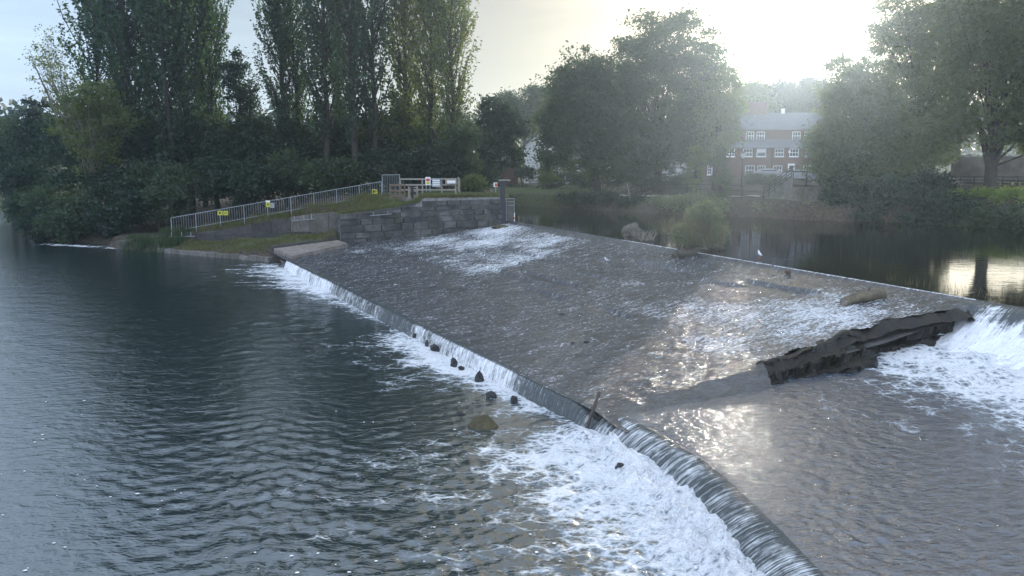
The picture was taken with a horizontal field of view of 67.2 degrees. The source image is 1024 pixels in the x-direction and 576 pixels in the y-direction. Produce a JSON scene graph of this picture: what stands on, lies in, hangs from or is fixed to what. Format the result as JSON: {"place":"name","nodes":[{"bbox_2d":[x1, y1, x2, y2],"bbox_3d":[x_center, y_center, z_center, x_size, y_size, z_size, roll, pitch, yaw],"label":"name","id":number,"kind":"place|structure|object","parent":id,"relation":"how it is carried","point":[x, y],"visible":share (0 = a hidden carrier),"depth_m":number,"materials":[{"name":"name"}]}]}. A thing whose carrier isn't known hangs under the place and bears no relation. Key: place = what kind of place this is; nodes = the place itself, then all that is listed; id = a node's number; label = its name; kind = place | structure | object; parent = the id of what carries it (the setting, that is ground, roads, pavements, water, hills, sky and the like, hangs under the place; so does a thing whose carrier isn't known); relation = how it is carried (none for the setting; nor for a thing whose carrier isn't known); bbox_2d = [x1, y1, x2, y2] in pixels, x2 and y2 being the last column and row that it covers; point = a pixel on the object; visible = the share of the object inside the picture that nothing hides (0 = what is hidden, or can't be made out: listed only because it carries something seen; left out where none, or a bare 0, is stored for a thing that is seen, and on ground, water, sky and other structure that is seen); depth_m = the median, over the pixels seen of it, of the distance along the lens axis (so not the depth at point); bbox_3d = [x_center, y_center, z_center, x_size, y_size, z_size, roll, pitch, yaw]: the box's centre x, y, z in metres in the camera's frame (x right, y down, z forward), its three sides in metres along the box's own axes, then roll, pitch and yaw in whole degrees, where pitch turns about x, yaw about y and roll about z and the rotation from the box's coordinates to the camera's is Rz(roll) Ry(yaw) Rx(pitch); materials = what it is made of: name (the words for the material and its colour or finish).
{"place":"outdoors","nodes":[
{"label":"outdoors","id":0,"kind":"place"},
{"bbox_2d":[0,209,765,575],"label":"river","id":1,"kind":"structure","parent":0,"point":[254,419],"depth_m":18.74,"materials":[{"name":"blue liquid"}]},
{"bbox_2d":[2,400,703,574],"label":"foam","id":2,"kind":"object","parent":1,"relation":"on","point":[375,560],"visible":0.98,"depth_m":15.40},
{"bbox_2d":[468,415,498,430],"bbox_3d":[-0.732,3.724,20.517,0.709,0.730,0.801,-9,13,-43],"label":"rock","id":3,"kind":"object","parent":1,"relation":"in","point":[484,422],"visible":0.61,"depth_m":20.38,"materials":[{"name":"stone"}]},
{"bbox_2d":[543,327,1023,575],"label":"spray","id":4,"kind":"object","parent":1,"relation":"on","point":[690,495],"visible":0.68,"depth_m":16.23,"materials":[{"name":"white liquid"}]},
{"bbox_2d":[0,0,1011,153],"label":"sky","id":5,"kind":"structure","parent":0,"point":[771,39],"materials":[{"name":"white"}]},
{"bbox_2d":[0,150,1023,262],"bbox_3d":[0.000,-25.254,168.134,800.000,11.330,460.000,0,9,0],"label":"ground","id":6,"kind":"structure","parent":0,"point":[531,195],"depth_m":69.26,"materials":[{"name":"plant"}]},
{"bbox_2d":[0,157,52,241],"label":"bush","id":7,"kind":"object","parent":6,"relation":"on","point":[24,225],"visible":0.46,"depth_m":69.08,"materials":[{"name":"green plant"}]},
{"bbox_2d":[9,97,70,182],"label":"tree","id":8,"kind":"object","parent":6,"relation":"on","point":[33,113],"visible":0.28,"depth_m":79.69,"materials":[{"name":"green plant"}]},
{"bbox_2d":[17,24,98,190],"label":"birch tree","id":9,"kind":"object","parent":6,"relation":"on","point":[49,65],"visible":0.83,"depth_m":74.41,"materials":[{"name":"green plant"}]},
{"bbox_2d":[15,183,109,243],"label":"bush","id":10,"kind":"object","parent":6,"relation":"on","point":[62,217],"visible":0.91,"depth_m":65.81,"materials":[{"name":"green plant"}]},
{"bbox_2d":[40,74,144,199],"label":"willow tree","id":11,"kind":"object","parent":6,"relation":"on","point":[102,134],"visible":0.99,"depth_m":69.08,"materials":[{"name":"green plant"}]},
{"bbox_2d":[52,0,136,201],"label":"poplar tree","id":12,"kind":"object","parent":6,"relation":"on","point":[94,64],"visible":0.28,"depth_m":74.53,"materials":[{"name":"green plant"}]},
{"bbox_2d":[76,171,165,238],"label":"bush","id":13,"kind":"object","parent":6,"relation":"on","point":[118,216],"visible":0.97,"depth_m":65.75,"materials":[{"name":"green plant"}]},
{"bbox_2d":[75,0,168,221],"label":"poplar tree","id":14,"kind":"object","parent":6,"relation":"on","point":[119,34],"visible":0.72,"depth_m":71.75,"materials":[{"name":"green plant"}]},
{"bbox_2d":[86,0,180,213],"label":"poplar tree","id":15,"kind":"object","parent":6,"relation":"on","point":[139,44],"visible":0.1,"depth_m":76.82,"materials":[{"name":"green plant"}]},
{"bbox_2d":[115,231,189,248],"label":"wing wall","id":16,"kind":"structure","parent":6,"relation":"on","point":[118,244],"depth_m":61.38,"materials":[{"name":"concrete"}]},
{"bbox_2d":[116,224,194,252],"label":"grass","id":17,"kind":"structure","parent":6,"relation":"on","point":[162,241],"depth_m":60.98,"materials":[{"name":"green plant"}]},
{"bbox_2d":[126,0,204,221],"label":"poplar tree","id":18,"kind":"object","parent":6,"relation":"on","point":[171,126],"visible":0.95,"depth_m":71.24,"materials":[{"name":"green plant"}]},
{"bbox_2d":[123,157,211,230],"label":"bush","id":19,"kind":"object","parent":6,"relation":"on","point":[170,182],"visible":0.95,"depth_m":67.20,"materials":[{"name":"green plant"}]},
{"bbox_2d":[139,0,221,218],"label":"poplar tree","id":20,"kind":"object","parent":6,"relation":"on","point":[203,55],"visible":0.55,"depth_m":73.20,"materials":[{"name":"green plant"}]},
{"bbox_2d":[166,0,233,207],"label":"poplar tree","id":21,"kind":"object","parent":6,"relation":"on","point":[190,64],"visible":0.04,"depth_m":78.93,"materials":[{"name":"green plant"}]},
{"bbox_2d":[187,0,231,211],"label":"poplar tree","id":22,"kind":"object","parent":6,"relation":"on","point":[217,51],"visible":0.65,"depth_m":76.18,"materials":[{"name":"green plant"}]},
{"bbox_2d":[157,247,272,261],"bbox_3d":[-21.978,-2.128,56.635,11.868,1.039,0.500,5,11,29],"label":"quay edge","id":23,"kind":"object","parent":6,"relation":"on","point":[225,255],"visible":0.3,"depth_m":56.09,"materials":[{"name":"concrete"}]},
{"bbox_2d":[184,149,280,221],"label":"bush","id":24,"kind":"object","parent":6,"relation":"on","point":[224,181],"visible":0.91,"depth_m":68.27,"materials":[{"name":"green plant"}]},
{"bbox_2d":[212,44,274,210],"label":"broadleaf tree","id":25,"kind":"object","parent":6,"relation":"on","point":[234,69],"visible":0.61,"depth_m":75.33,"materials":[{"name":"green plant"}]},
{"bbox_2d":[172,227,333,258],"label":"grass","id":26,"kind":"structure","parent":6,"relation":"on","point":[259,243],"depth_m":58.68,"materials":[{"name":"plant"}]},
{"bbox_2d":[0,102,506,209],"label":"undergrowth","id":27,"kind":"object","parent":6,"relation":"on","point":[53,158],"visible":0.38,"depth_m":73.96,"materials":[{"name":"green plant"}]},
{"bbox_2d":[183,212,335,240],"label":"retaining wall","id":28,"kind":"structure","parent":6,"relation":"on","point":[321,222],"depth_m":61.48,"materials":[{"name":"concrete"}]},
{"bbox_2d":[245,0,305,205],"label":"poplar tree","id":29,"kind":"object","parent":6,"relation":"on","point":[281,56],"visible":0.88,"depth_m":74.01,"materials":[{"name":"green plant"}]},
{"bbox_2d":[170,181,381,230],"bbox_3d":[-19.250,-6.587,63.783,16.851,4.355,0.068,-2,10,-14],"label":"metal railing","id":30,"kind":"object","parent":6,"relation":"on","point":[267,207],"visible":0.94,"depth_m":63.55,"materials":[{"name":"metal"}]},
{"bbox_2d":[253,0,319,201],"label":"poplar tree","id":31,"kind":"object","parent":6,"relation":"on","point":[298,107],"visible":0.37,"depth_m":75.79,"materials":[{"name":"green plant"}]},
{"bbox_2d":[170,191,410,233],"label":"grass","id":32,"kind":"structure","parent":6,"relation":"on","point":[367,197],"depth_m":63.39,"materials":[{"name":"plant"}]},
{"bbox_2d":[269,238,336,251],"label":"concrete kerb","id":33,"kind":"structure","parent":6,"relation":"on","point":[271,248],"depth_m":56.01,"materials":[{"name":"concrete"}]},
{"bbox_2d":[274,240,346,262],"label":"concrete slab","id":34,"kind":"structure","parent":6,"relation":"on","point":[293,252],"depth_m":54.19,"materials":[{"name":"concrete"}]},
{"bbox_2d":[259,142,367,203],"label":"bush","id":35,"kind":"object","parent":6,"relation":"on","point":[297,172],"visible":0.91,"depth_m":69.34,"materials":[{"name":"green plant"}]},
{"bbox_2d":[289,0,354,194],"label":"poplar tree","id":36,"kind":"object","parent":6,"relation":"on","point":[313,44],"visible":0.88,"depth_m":71.19,"materials":[{"name":"green plant"}]},
{"bbox_2d":[295,0,357,194],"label":"poplar tree","id":37,"kind":"object","parent":6,"relation":"on","point":[334,134],"visible":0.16,"depth_m":75.20,"materials":[{"name":"green plant"}]},
{"bbox_2d":[320,0,384,193],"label":"poplar tree","id":38,"kind":"object","parent":6,"relation":"on","point":[351,93],"visible":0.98,"depth_m":70.06,"materials":[{"name":"green plant"}]},
{"bbox_2d":[342,0,405,192],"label":"poplar tree","id":39,"kind":"object","parent":6,"relation":"on","point":[368,105],"visible":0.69,"depth_m":72.45,"materials":[{"name":"green plant"}]},
{"bbox_2d":[323,88,435,188],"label":"broadleaf tree","id":40,"kind":"object","parent":6,"relation":"on","point":[394,120],"visible":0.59,"depth_m":75.72,"materials":[{"name":"green plant"}]},
{"bbox_2d":[383,197,415,200],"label":"concrete plinth","id":41,"kind":"structure","parent":6,"relation":"on","point":[406,198],"depth_m":62.44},
{"bbox_2d":[389,184,405,200],"bbox_3d":[-9.276,-7.681,62.483,1.530,1.480,0.178,4,10,25],"label":"timber pen","id":42,"kind":"object","parent":41,"relation":"on","point":[400,191],"visible":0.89,"depth_m":62.34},
{"bbox_2d":[376,0,433,154],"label":"poplar tree","id":43,"kind":"object","parent":6,"relation":"on","point":[398,68],"visible":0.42,"depth_m":76.31,"materials":[{"name":"green plant"}]},
{"bbox_2d":[352,141,473,192],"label":"bush","id":44,"kind":"object","parent":6,"relation":"on","point":[406,165],"visible":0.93,"depth_m":70.01,"materials":[{"name":"green plant"}]},
{"bbox_2d":[334,197,501,244],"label":"stone wall","id":45,"kind":"structure","parent":6,"relation":"on","point":[423,217],"depth_m":60.34,"materials":[{"name":"stone"}]},
{"bbox_2d":[335,192,500,214],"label":"grass","id":46,"kind":"structure","parent":45,"relation":"on","point":[419,197],"depth_m":60.54,"materials":[{"name":"plant"}]},
{"bbox_2d":[390,0,459,188],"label":"poplar tree","id":47,"kind":"object","parent":6,"relation":"on","point":[427,78],"visible":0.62,"depth_m":74.14,"materials":[{"name":"green plant"}]},
{"bbox_2d":[400,178,456,192],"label":"timber fence","id":48,"kind":"object","parent":6,"relation":"on","point":[422,185],"visible":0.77,"depth_m":65.33,"materials":[{"name":"wood"}]},
{"bbox_2d":[412,0,482,188],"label":"poplar tree","id":49,"kind":"object","parent":6,"relation":"on","point":[450,25],"visible":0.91,"depth_m":72.01,"materials":[{"name":"green plant"}]},
{"bbox_2d":[425,119,487,190],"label":"broadleaf tree","id":50,"kind":"object","parent":6,"relation":"on","point":[458,145],"visible":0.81,"depth_m":70.14,"materials":[{"name":"green plant"}]},
{"bbox_2d":[452,171,491,191],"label":"bush","id":51,"kind":"object","parent":6,"relation":"on","point":[473,182],"visible":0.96,"depth_m":68.91,"materials":[{"name":"green plant"}]},
{"bbox_2d":[466,93,536,189],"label":"broadleaf tree","id":52,"kind":"object","parent":6,"relation":"on","point":[504,121],"visible":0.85,"depth_m":81.58,"materials":[{"name":"green plant"}]},
{"bbox_2d":[492,162,517,183],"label":"building","id":53,"kind":"structure","parent":6,"relation":"on","point":[508,175],"depth_m":99.98,"materials":[{"name":"brick"}]},
{"bbox_2d":[0,95,1021,165],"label":"woods","id":54,"kind":"object","parent":6,"relation":"on","point":[24,107],"visible":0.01,"depth_m":186.05,"materials":[{"name":"green plant"}]},
{"bbox_2d":[488,81,551,158],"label":"broadleaf tree","id":55,"kind":"object","parent":6,"relation":"on","point":[510,97],"visible":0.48,"depth_m":130.34,"materials":[{"name":"green plant"}]},
{"bbox_2d":[522,129,552,183],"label":"white house","id":56,"kind":"structure","parent":6,"relation":"on","point":[528,144],"depth_m":106.44,"materials":[{"name":"paint"}]},
{"bbox_2d":[535,168,562,188],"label":"bush","id":57,"kind":"object","parent":6,"relation":"on","point":[547,178],"visible":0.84,"depth_m":94.11,"materials":[{"name":"green plant"}]},
{"bbox_2d":[512,166,592,188],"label":"hedge","id":58,"kind":"object","parent":6,"relation":"on","point":[527,172],"visible":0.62,"depth_m":96.39,"materials":[{"name":"green plant"}]},
{"bbox_2d":[525,40,655,193],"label":"lime tree","id":59,"kind":"object","parent":6,"relation":"on","point":[563,135],"visible":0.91,"depth_m":81.65,"materials":[{"name":"green plant"}]},
{"bbox_2d":[551,189,649,209],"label":"bush","id":60,"kind":"object","parent":6,"relation":"on","point":[590,197],"visible":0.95,"depth_m":77.30,"materials":[{"name":"green plant"}]},
{"bbox_2d":[544,145,693,183],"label":"white cottage","id":61,"kind":"structure","parent":6,"relation":"on","point":[679,169],"depth_m":105.79,"materials":[{"name":"stone"}]},
{"bbox_2d":[274,239,975,418],"bbox_3d":[2.451,0.910,35.017,21.430,3.130,68.653,-4,10,-24],"label":"weir","id":62,"kind":"object","parent":6,"relation":"on","point":[847,351],"visible":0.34,"depth_m":25.37,"materials":[{"name":"concrete"}]},
{"bbox_2d":[499,180,510,223],"bbox_3d":[-0.608,-7.152,63.816,0.980,3.600,0.550,0,9,0],"label":"sluice post","id":63,"kind":"object","parent":62,"relation":"on","point":[502,198],"visible":0.95,"depth_m":63.57,"materials":[{"name":"metal"}]},
{"bbox_2d":[506,198,513,220],"bbox_3d":[-0.149,-6.527,64.611,0.705,2.005,0.785,0,9,0],"label":"gauge box","id":64,"kind":"object","parent":62,"relation":"on","point":[509,210],"visible":0.89,"depth_m":64.30,"materials":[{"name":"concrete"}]},
{"bbox_2d":[284,260,824,575],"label":"lip waterfall","id":65,"kind":"structure","parent":62,"relation":"on","point":[768,547],"depth_m":17.95,"materials":[{"name":"grey liquid"}]},
{"bbox_2d":[585,391,600,428],"bbox_3d":[2.091,3.209,20.021,0.477,1.024,0.080,-6,11,-30],"label":"plank","id":66,"kind":"object","parent":65,"relation":"on","point":[593,409],"visible":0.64,"depth_m":20.00,"materials":[{"name":"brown wood"}]},
{"bbox_2d":[672,237,724,259],"bbox_3d":[10.294,-2.329,42.510,3.287,1.399,0.692,-4,10,-23],"label":"driftwood","id":67,"kind":"object","parent":62,"relation":"on","point":[684,252],"visible":0.85,"depth_m":42.17,"materials":[{"name":"brown wood"}]},
{"bbox_2d":[886,271,1021,301],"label":"weeds","id":68,"kind":"object","parent":62,"relation":"on","point":[952,288],"visible":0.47,"depth_m":29.66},
{"bbox_2d":[933,299,1023,369],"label":"breach waterfall","id":69,"kind":"structure","parent":62,"relation":"on","point":[1005,320],"depth_m":26.34,"materials":[{"name":"grey liquid"}]},
{"bbox_2d":[578,169,702,192],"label":"bush","id":70,"kind":"object","parent":6,"relation":"on","point":[674,181],"visible":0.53,"depth_m":85.52,"materials":[{"name":"green plant"}]},
{"bbox_2d":[576,3,743,191],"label":"lime tree","id":71,"kind":"object","parent":6,"relation":"on","point":[648,69],"visible":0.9,"depth_m":82.16,"materials":[{"name":"green plant"}]},
{"bbox_2d":[645,189,736,214],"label":"bush","id":72,"kind":"object","parent":6,"relation":"on","point":[671,200],"visible":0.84,"depth_m":70.45,"materials":[{"name":"green plant"}]},
{"bbox_2d":[681,143,707,193],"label":"broadleaf tree","id":73,"kind":"object","parent":6,"relation":"on","point":[694,177],"visible":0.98,"depth_m":78.76,"materials":[{"name":"green plant"}]},
{"bbox_2d":[668,200,732,251],"bbox_3d":[10.363,-1.790,42.953,3.624,6.281,2.029,0,9,0],"label":"bush","id":74,"kind":"object","parent":6,"relation":"on","point":[704,210],"visible":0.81,"depth_m":42.24,"materials":[{"name":"green plant"}]},
{"bbox_2d":[641,183,763,198],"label":"path railing","id":75,"kind":"object","parent":6,"relation":"on","point":[663,188],"visible":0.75,"depth_m":72.76,"materials":[{"name":"metal"}]},
{"bbox_2d":[657,204,754,247],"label":"dry grass","id":76,"kind":"structure","parent":6,"relation":"on","point":[699,232],"depth_m":42.15,"materials":[{"name":"plant"}]},
{"bbox_2d":[678,57,754,188],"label":"lime tree","id":77,"kind":"object","parent":6,"relation":"on","point":[729,124],"visible":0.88,"depth_m":81.95,"materials":[{"name":"green plant"}]},
{"bbox_2d":[699,143,737,200],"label":"sapling","id":78,"kind":"object","parent":6,"relation":"on","point":[719,181],"visible":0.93,"depth_m":70.04,"materials":[{"name":"green plant"}]},
{"bbox_2d":[734,77,782,112],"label":"broadleaf tree","id":79,"kind":"object","parent":6,"relation":"on","point":[755,91],"visible":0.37,"depth_m":122.35,"materials":[{"name":"green plant"}]},
{"bbox_2d":[739,172,784,183],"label":"hedge","id":80,"kind":"object","parent":6,"relation":"on","point":[751,178],"visible":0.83,"depth_m":90.35,"materials":[{"name":"green plant"}]},
{"bbox_2d":[695,100,838,177],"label":"brick house","id":81,"kind":"structure","parent":6,"relation":"on","point":[773,137],"depth_m":113.35,"materials":[{"name":"brick"}]},
{"bbox_2d":[754,169,780,175],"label":"parked car","id":82,"kind":"object","parent":6,"relation":"on","point":[767,171],"visible":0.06,"depth_m":99.07,"materials":[{"name":"silver metal"}]},
{"bbox_2d":[757,177,792,198],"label":"steps","id":83,"kind":"structure","parent":6,"relation":"on","point":[784,187],"depth_m":70.62,"materials":[{"name":"concrete"}]},
{"bbox_2d":[764,166,792,197],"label":"stair railing","id":84,"kind":"object","parent":83,"relation":"on","point":[778,182],"visible":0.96,"depth_m":70.50,"materials":[{"name":"metal"}]},
{"bbox_2d":[749,74,810,112],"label":"broadleaf tree","id":85,"kind":"object","parent":6,"relation":"on","point":[783,88],"visible":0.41,"depth_m":124.84,"materials":[{"name":"green plant"}]},
{"bbox_2d":[777,170,814,180],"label":"parked car","id":86,"kind":"object","parent":6,"relation":"on","point":[798,172],"visible":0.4,"depth_m":95.17,"materials":[{"name":"silver metal"}]},
{"bbox_2d":[749,196,849,216],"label":"bush","id":87,"kind":"object","parent":6,"relation":"on","point":[753,205],"visible":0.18,"depth_m":67.71,"materials":[{"name":"green plant"}]},
{"bbox_2d":[764,187,851,201],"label":"bank wall","id":88,"kind":"structure","parent":6,"relation":"on","point":[803,193],"depth_m":70.80,"materials":[{"name":"stone"}]},
{"bbox_2d":[785,69,840,112],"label":"broadleaf tree","id":89,"kind":"object","parent":6,"relation":"on","point":[806,97],"visible":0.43,"depth_m":123.41,"materials":[{"name":"green plant"}]},
{"bbox_2d":[812,168,908,222],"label":"bush","id":90,"kind":"object","parent":6,"relation":"on","point":[859,195],"visible":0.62,"depth_m":65.15,"materials":[{"name":"green plant"}]},
{"bbox_2d":[792,51,963,193],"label":"broadleaf tree","id":91,"kind":"object","parent":6,"relation":"on","point":[862,100],"visible":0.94,"depth_m":67.39,"materials":[{"name":"green plant"}]},
{"bbox_2d":[856,0,964,169],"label":"broadleaf tree","id":92,"kind":"object","parent":6,"relation":"on","point":[914,40],"visible":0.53,"depth_m":70.63,"materials":[{"name":"green plant"}]},
{"bbox_2d":[877,162,983,225],"bbox_3d":[33.616,-6.421,62.658,7.997,7.611,8.199,0,9,0],"label":"bush","id":93,"kind":"object","parent":6,"relation":"on","point":[931,203],"visible":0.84,"depth_m":62.28,"materials":[{"name":"green plant"}]},
{"bbox_2d":[905,0,1023,188],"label":"broadleaf tree","id":94,"kind":"object","parent":6,"relation":"on","point":[987,36],"visible":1,"depth_m":60.40,"materials":[{"name":"green plant"}]},
{"bbox_2d":[938,196,1023,229],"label":"bush","id":95,"kind":"object","parent":6,"relation":"on","point":[980,216],"visible":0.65,"depth_m":58.21,"materials":[{"name":"green plant"}]},
{"bbox_2d":[942,182,1023,205],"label":"hedge","id":96,"kind":"object","parent":6,"relation":"on","point":[1000,193],"visible":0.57,"depth_m":60.56,"materials":[{"name":"green plant"}]},
{"bbox_2d":[950,156,1023,178],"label":"yard wall","id":97,"kind":"structure","parent":6,"relation":"on","point":[968,166],"depth_m":75.09,"materials":[{"name":"concrete"}]},
{"bbox_2d":[959,176,1023,187],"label":"street railing","id":98,"kind":"object","parent":6,"relation":"on","point":[1002,183],"visible":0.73,"depth_m":64.79,"materials":[{"name":"metal"}]},
{"bbox_2d":[269,221,975,431],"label":"weir slope water","id":99,"kind":"structure","parent":0,"point":[657,329],"depth_m":31.36,"materials":[{"name":"liquid"}]},
{"bbox_2d":[840,287,886,305],"bbox_3d":[13.360,0.306,29.278,2.083,0.676,0.519,-5,10,-25],"label":"log","id":100,"kind":"object","parent":99,"relation":"on","point":[868,295],"visible":0.95,"depth_m":29.11,"materials":[{"name":"wood"}]},
{"bbox_2d":[513,206,1023,306],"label":"river","id":101,"kind":"structure","parent":0,"point":[971,259],"depth_m":45.16,"materials":[{"name":"black liquid"}]},
{"bbox_2d":[621,222,643,236],"bbox_3d":[8.053,-3.697,51.482,1.608,1.388,1.140,0,9,0],"label":"rock","id":102,"kind":"object","parent":101,"relation":"in","point":[629,229],"visible":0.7,"depth_m":51.01,"materials":[{"name":"stone"}]},
{"bbox_2d":[631,230,657,240],"bbox_3d":[8.303,-3.317,48.219,1.620,0.767,1.002,-2,10,-10],"label":"brushwood","id":103,"kind":"object","parent":101,"relation":"on","point":[649,238],"visible":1,"depth_m":48.03,"materials":[{"name":"brown wood"}]},
{"bbox_2d":[625,343,1023,575],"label":"weir pool","id":104,"kind":"structure","parent":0,"point":[907,461],"depth_m":17.07,"materials":[{"name":"grey liquid"}]},
{"bbox_2d":[793,178,1023,185],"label":"road","id":105,"kind":"structure","parent":0,"point":[817,184],"depth_m":72.17,"materials":[{"name":"asphalt"}]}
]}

